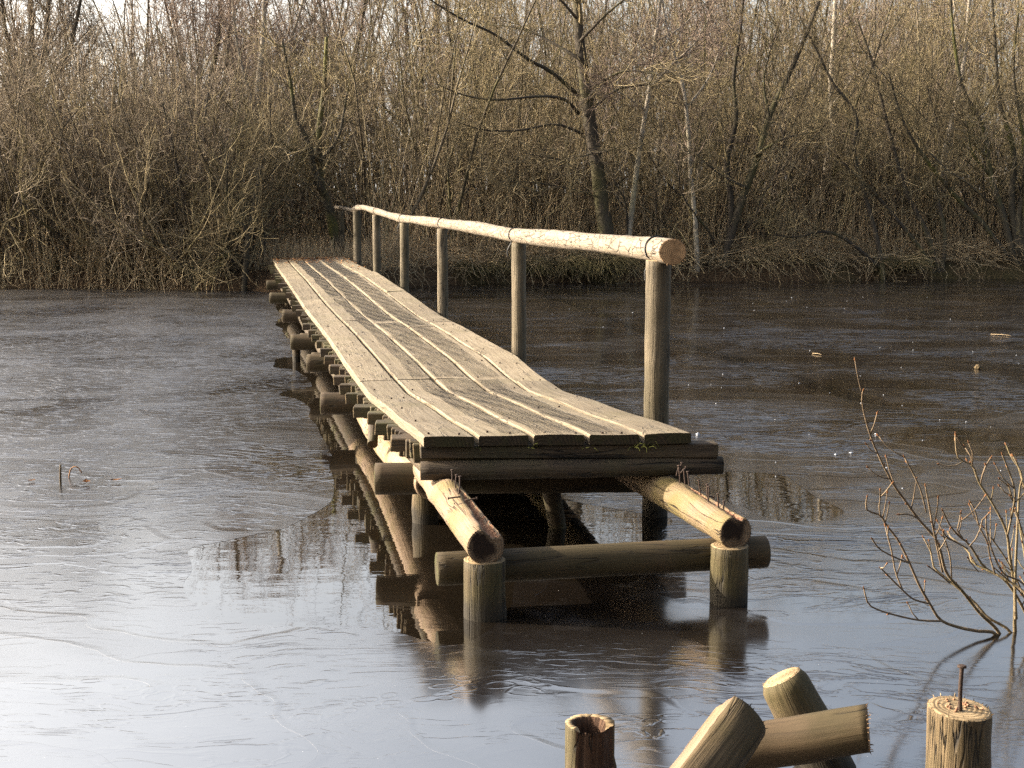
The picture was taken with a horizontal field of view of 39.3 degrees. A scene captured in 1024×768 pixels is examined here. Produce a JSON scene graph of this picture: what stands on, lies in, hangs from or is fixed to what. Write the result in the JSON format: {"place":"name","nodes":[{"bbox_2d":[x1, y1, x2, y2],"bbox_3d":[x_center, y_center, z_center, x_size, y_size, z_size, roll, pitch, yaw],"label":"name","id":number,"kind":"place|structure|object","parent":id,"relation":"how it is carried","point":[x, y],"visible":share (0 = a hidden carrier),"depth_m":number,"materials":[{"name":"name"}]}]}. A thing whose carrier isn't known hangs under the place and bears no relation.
{"place":"outdoors","nodes":[
{"label":"outdoors","id":0,"kind":"place"},
{"bbox_2d":[0,278,1023,767],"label":"ice","id":1,"kind":"structure","parent":0,"point":[182,418],"depth_m":7.04,"materials":[{"name":"grey ice"}]},
{"bbox_2d":[59,465,61,483],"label":"reed stalk","id":2,"kind":"object","parent":1,"relation":"in","point":[60,477],"visible":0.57,"depth_m":8.32,"materials":[{"name":"brown plant"}]},
{"bbox_2d":[68,466,81,477],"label":"bent stalk","id":3,"kind":"object","parent":1,"relation":"on","point":[71,469],"visible":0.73,"depth_m":8.51,"materials":[{"name":"brown plant"}]},
{"bbox_2d":[266,205,770,621],"bbox_3d":[-1.845,-0.957,16.509,1.631,2.087,22.295,-2,8,-11],"label":"footbridge","id":4,"kind":"object","parent":1,"relation":"on","point":[449,415],"visible":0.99,"depth_m":7.24,"materials":[{"name":"brown wood"}]},
{"bbox_2d":[274,256,364,269],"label":"leaf litter","id":5,"kind":"object","parent":4,"relation":"on","point":[294,259],"visible":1,"depth_m":23.70,"materials":[{"name":"brown plant"}]},
{"bbox_2d":[565,714,616,767],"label":"broken post","id":6,"kind":"object","parent":1,"relation":"in","point":[589,740],"visible":1,"depth_m":3.93,"materials":[{"name":"brown wood"}]},
{"bbox_2d":[670,694,766,767],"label":"leaning log","id":7,"kind":"object","parent":1,"relation":"on","point":[730,733],"visible":1,"depth_m":3.69,"materials":[{"name":"beige wood"}]},
{"bbox_2d":[531,312,1001,488],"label":"ice crumbs","id":8,"kind":"object","parent":1,"relation":"on","point":[809,434],"visible":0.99,"depth_m":9.55,"materials":[{"name":"white ice"}]},
{"bbox_2d":[744,703,873,767],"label":"lying log","id":9,"kind":"object","parent":1,"relation":"on","point":[818,737],"visible":0.89,"depth_m":4.00,"materials":[{"name":"brown wood"}]},
{"bbox_2d":[763,664,855,767],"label":"leaning post","id":10,"kind":"object","parent":1,"relation":"on","point":[789,692],"visible":0.59,"depth_m":4.19,"materials":[{"name":"beige wood"}]},
{"bbox_2d":[854,357,1023,634],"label":"willow bush","id":11,"kind":"object","parent":1,"relation":"on","point":[1012,575],"visible":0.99,"depth_m":5.21,"materials":[{"name":"brown plant"}]},
{"bbox_2d":[925,664,993,767],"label":"post stump","id":12,"kind":"object","parent":1,"relation":"on","point":[959,731],"visible":1,"depth_m":3.61,"materials":[{"name":"beige wood"}]},
{"bbox_2d":[0,193,1023,292],"bbox_3d":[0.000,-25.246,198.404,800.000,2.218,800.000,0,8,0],"label":"ground","id":13,"kind":"structure","parent":0,"point":[994,272],"depth_m":27.22,"materials":[{"name":"brown soil"}]},
{"bbox_2d":[0,39,111,274],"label":"willow shrub","id":14,"kind":"object","parent":13,"relation":"on","point":[14,203],"visible":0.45,"depth_m":25.37,"materials":[{"name":"brown plant"}]},
{"bbox_2d":[0,46,120,282],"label":"willow shrub","id":15,"kind":"object","parent":13,"relation":"on","point":[41,213],"visible":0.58,"depth_m":25.25,"materials":[{"name":"brown plant"}]},
{"bbox_2d":[0,38,126,282],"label":"willow shrub","id":16,"kind":"object","parent":13,"relation":"on","point":[24,249],"visible":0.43,"depth_m":25.04,"materials":[{"name":"brown plant"}]},
{"bbox_2d":[0,0,141,145],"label":"tall tree","id":17,"kind":"object","parent":13,"relation":"on","point":[31,17],"visible":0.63,"depth_m":31.28,"materials":[{"name":"brown plant"}]},
{"bbox_2d":[0,51,150,225],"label":"willow shrub","id":18,"kind":"object","parent":13,"relation":"on","point":[38,195],"visible":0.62,"depth_m":25.19,"materials":[{"name":"brown plant"}]},
{"bbox_2d":[0,43,201,270],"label":"willow shrub","id":19,"kind":"object","parent":13,"relation":"on","point":[61,241],"visible":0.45,"depth_m":25.30,"materials":[{"name":"brown plant"}]},
{"bbox_2d":[11,63,243,278],"bbox_3d":[-6.592,-3.799,25.193,3.615,3.856,4.074,0,8,-4],"label":"willow shrub","id":20,"kind":"object","parent":13,"relation":"on","point":[114,219],"visible":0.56,"depth_m":24.69,"materials":[{"name":"brown plant"}]},
{"bbox_2d":[1,58,272,267],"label":"willow shrub","id":21,"kind":"object","parent":13,"relation":"on","point":[80,237],"visible":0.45,"depth_m":25.08,"materials":[{"name":"brown plant"}]},
{"bbox_2d":[12,58,279,289],"bbox_3d":[-6.017,-3.619,24.327,3.228,3.962,5.562,-6,9,-36],"label":"willow shrub","id":22,"kind":"object","parent":13,"relation":"on","point":[148,251],"visible":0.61,"depth_m":24.57,"materials":[{"name":"brown plant"}]},
{"bbox_2d":[73,47,241,292],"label":"shrub","id":23,"kind":"object","parent":13,"relation":"on","point":[177,166],"visible":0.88,"depth_m":24.63,"materials":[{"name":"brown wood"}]},
{"bbox_2d":[52,33,331,273],"bbox_3d":[-4.836,-3.874,24.562,5.245,4.066,3.390,-7,11,-44],"label":"willow shrub","id":24,"kind":"object","parent":13,"relation":"on","point":[226,191],"visible":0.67,"depth_m":24.68,"materials":[{"name":"brown plant"}]},
{"bbox_2d":[94,69,315,273],"bbox_3d":[-5.287,-3.573,24.631,2.408,3.711,4.020,-45,45,-79],"label":"willow shrub","id":25,"kind":"object","parent":13,"relation":"on","point":[181,225],"visible":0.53,"depth_m":24.82,"materials":[{"name":"brown plant"}]},
{"bbox_2d":[133,0,277,145],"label":"tall tree","id":26,"kind":"object","parent":13,"relation":"on","point":[173,11],"visible":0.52,"depth_m":32.12,"materials":[{"name":"brown plant"}]},
{"bbox_2d":[42,55,372,275],"bbox_3d":[-5.076,-3.739,24.758,5.448,3.908,4.063,0,8,1],"label":"willow shrub","id":27,"kind":"object","parent":13,"relation":"on","point":[154,231],"visible":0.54,"depth_m":24.55,"materials":[{"name":"brown plant"}]},
{"bbox_2d":[151,80,310,291],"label":"shrub","id":28,"kind":"object","parent":13,"relation":"on","point":[247,231],"visible":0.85,"depth_m":24.28,"materials":[{"name":"brown plant"}]},
{"bbox_2d":[168,0,354,240],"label":"tall tree","id":29,"kind":"object","parent":13,"relation":"on","point":[232,3],"visible":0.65,"depth_m":31.19,"materials":[{"name":"brown plant"}]},
{"bbox_2d":[0,0,536,266],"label":"thicket","id":30,"kind":"object","parent":13,"relation":"on","point":[122,60],"visible":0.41,"depth_m":28.29,"materials":[{"name":"brown plant"}]},
{"bbox_2d":[217,0,403,257],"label":"willow tree","id":31,"kind":"object","parent":13,"relation":"on","point":[332,222],"visible":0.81,"depth_m":25.96,"materials":[{"name":"brown plant"}]},
{"bbox_2d":[300,59,533,257],"bbox_3d":[-1.559,-4.279,27.788,3.523,3.906,4.018,7,10,42],"label":"willow shrub","id":32,"kind":"object","parent":13,"relation":"on","point":[405,177],"visible":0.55,"depth_m":27.47,"materials":[{"name":"brown plant"}]},
{"bbox_2d":[395,0,500,236],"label":"slim tree","id":33,"kind":"object","parent":13,"relation":"on","point":[449,39],"visible":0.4,"depth_m":28.86,"materials":[{"name":"brown plant"}]},
{"bbox_2d":[448,254,509,279],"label":"grass tussock","id":34,"kind":"object","parent":13,"relation":"on","point":[484,266],"depth_m":26.42,"materials":[{"name":"brown plant"}]},
{"bbox_2d":[407,60,584,259],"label":"willow shrub","id":35,"kind":"object","parent":13,"relation":"on","point":[473,187],"visible":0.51,"depth_m":27.67,"materials":[{"name":"brown plant"}]},
{"bbox_2d":[0,39,1023,277],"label":"shoots","id":36,"kind":"object","parent":13,"relation":"on","point":[592,209],"visible":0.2,"depth_m":28.36,"materials":[{"name":"brown plant"}]},
{"bbox_2d":[0,172,1023,292],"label":"dead reeds","id":37,"kind":"object","parent":13,"relation":"on","point":[390,257],"visible":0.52,"depth_m":27.29,"materials":[{"name":"brown plant"}]},
{"bbox_2d":[0,0,1023,229],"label":"wood","id":38,"kind":"object","parent":13,"relation":"on","point":[294,2],"visible":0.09,"depth_m":41.92,"materials":[{"name":"brown plant"}]},
{"bbox_2d":[495,256,555,279],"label":"grass tussock","id":39,"kind":"object","parent":13,"relation":"on","point":[528,264],"depth_m":26.68,"materials":[{"name":"brown plant"}]},
{"bbox_2d":[438,59,624,232],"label":"willow shrub","id":40,"kind":"object","parent":13,"relation":"on","point":[541,171],"visible":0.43,"depth_m":28.18,"materials":[{"name":"brown plant"}]},
{"bbox_2d":[374,0,721,272],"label":"alder tree","id":41,"kind":"object","parent":13,"relation":"on","point":[603,217],"visible":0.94,"depth_m":26.40,"materials":[{"name":"brown plant"}]},
{"bbox_2d":[461,76,671,254],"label":"willow shrub","id":42,"kind":"object","parent":13,"relation":"on","point":[590,225],"visible":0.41,"depth_m":27.91,"materials":[{"name":"brown plant"}]},
{"bbox_2d":[526,250,611,282],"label":"grass tussock","id":43,"kind":"object","parent":13,"relation":"on","point":[574,263],"depth_m":26.71,"materials":[{"name":"brown plant"}]},
{"bbox_2d":[129,0,1023,261],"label":"thicket","id":44,"kind":"object","parent":13,"relation":"on","point":[547,78],"visible":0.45,"depth_m":29.36,"materials":[{"name":"brown plant"}]},
{"bbox_2d":[557,249,645,281],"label":"grass tussock","id":45,"kind":"object","parent":13,"relation":"on","point":[620,260],"depth_m":26.77,"materials":[{"name":"brown plant"}]},
{"bbox_2d":[537,80,765,236],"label":"willow shrub","id":46,"kind":"object","parent":13,"relation":"on","point":[628,198],"visible":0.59,"depth_m":27.37,"materials":[{"name":"brown plant"}]},
{"bbox_2d":[562,0,756,265],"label":"birch tree","id":47,"kind":"object","parent":13,"relation":"on","point":[636,173],"visible":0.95,"depth_m":26.60,"materials":[{"name":"brown plant"}]},
{"bbox_2d":[564,81,786,272],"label":"willow shrub","id":48,"kind":"object","parent":13,"relation":"on","point":[690,215],"visible":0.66,"depth_m":27.57,"materials":[{"name":"brown plant"}]},
{"bbox_2d":[594,0,765,271],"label":"birch tree","id":49,"kind":"object","parent":13,"relation":"on","point":[693,202],"visible":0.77,"depth_m":26.98,"materials":[{"name":"brown plant"}]},
{"bbox_2d":[551,55,837,261],"bbox_3d":[3.583,-4.279,27.942,5.258,3.983,4.893,-5,9,-35],"label":"willow shrub","id":50,"kind":"object","parent":13,"relation":"on","point":[698,217],"visible":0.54,"depth_m":27.79,"materials":[{"name":"brown plant"}]},
{"bbox_2d":[605,29,873,256],"bbox_3d":[4.017,-4.737,28.884,5.728,4.646,4.627,-2,8,-12],"label":"willow shrub","id":51,"kind":"object","parent":13,"relation":"on","point":[772,191],"visible":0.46,"depth_m":28.23,"materials":[{"name":"brown plant"}]},
{"bbox_2d":[651,0,864,267],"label":"willow tree","id":52,"kind":"object","parent":13,"relation":"on","point":[733,213],"visible":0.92,"depth_m":27.22,"materials":[{"name":"brown plant"}]},
{"bbox_2d":[713,93,915,250],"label":"willow shrub","id":53,"kind":"object","parent":13,"relation":"on","point":[814,161],"visible":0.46,"depth_m":28.46,"materials":[{"name":"brown plant"}]},
{"bbox_2d":[737,0,903,281],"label":"willow tree","id":54,"kind":"object","parent":13,"relation":"on","point":[871,220],"visible":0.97,"depth_m":27.45,"materials":[{"name":"brown plant"}]},
{"bbox_2d":[744,71,929,240],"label":"willow shrub","id":55,"kind":"object","parent":13,"relation":"on","point":[861,208],"visible":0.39,"depth_m":29.22,"materials":[{"name":"brown plant"}]},
{"bbox_2d":[812,0,915,243],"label":"birch tree","id":56,"kind":"object","parent":13,"relation":"on","point":[836,22],"visible":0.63,"depth_m":30.84,"materials":[{"name":"brown plant"}]},
{"bbox_2d":[784,91,984,253],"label":"willow shrub","id":57,"kind":"object","parent":13,"relation":"on","point":[894,193],"visible":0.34,"depth_m":28.83,"materials":[{"name":"brown plant"}]},
{"bbox_2d":[804,0,985,272],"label":"willow tree","id":58,"kind":"object","parent":13,"relation":"on","point":[916,213],"visible":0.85,"depth_m":27.95,"materials":[{"name":"brown plant"}]},
{"bbox_2d":[871,250,937,276],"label":"grass tussock","id":59,"kind":"object","parent":13,"relation":"on","point":[908,263],"depth_m":27.83,"materials":[{"name":"brown plant"}]},
{"bbox_2d":[836,40,1022,246],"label":"willow shrub","id":60,"kind":"object","parent":13,"relation":"on","point":[930,219],"visible":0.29,"depth_m":29.70,"materials":[{"name":"brown plant"}]},
{"bbox_2d":[836,31,1023,255],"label":"willow shrub","id":61,"kind":"object","parent":13,"relation":"on","point":[969,194],"visible":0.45,"depth_m":29.30,"materials":[{"name":"brown plant"}]},
{"bbox_2d":[849,0,1023,265],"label":"willow tree","id":62,"kind":"object","parent":13,"relation":"on","point":[1010,236],"visible":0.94,"depth_m":27.93,"materials":[{"name":"brown plant"}]},
{"bbox_2d":[917,0,1019,230],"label":"birch tree","id":63,"kind":"object","parent":13,"relation":"on","point":[960,50],"visible":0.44,"depth_m":30.55,"materials":[{"name":"brown plant"}]},
{"bbox_2d":[932,40,1023,257],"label":"willow shrub","id":64,"kind":"object","parent":13,"relation":"on","point":[1020,189],"visible":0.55,"depth_m":28.50,"materials":[{"name":"brown plant"}]},
{"bbox_2d":[0,0,1023,192],"label":"sky","id":65,"kind":"structure","parent":0,"point":[98,1],"materials":[{"name":"white"}]},
{"bbox_2d":[183,304,843,644],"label":"water","id":66,"kind":"structure","parent":0,"point":[356,551],"depth_m":6.90,"materials":[{"name":"black liquid"}]}
]}

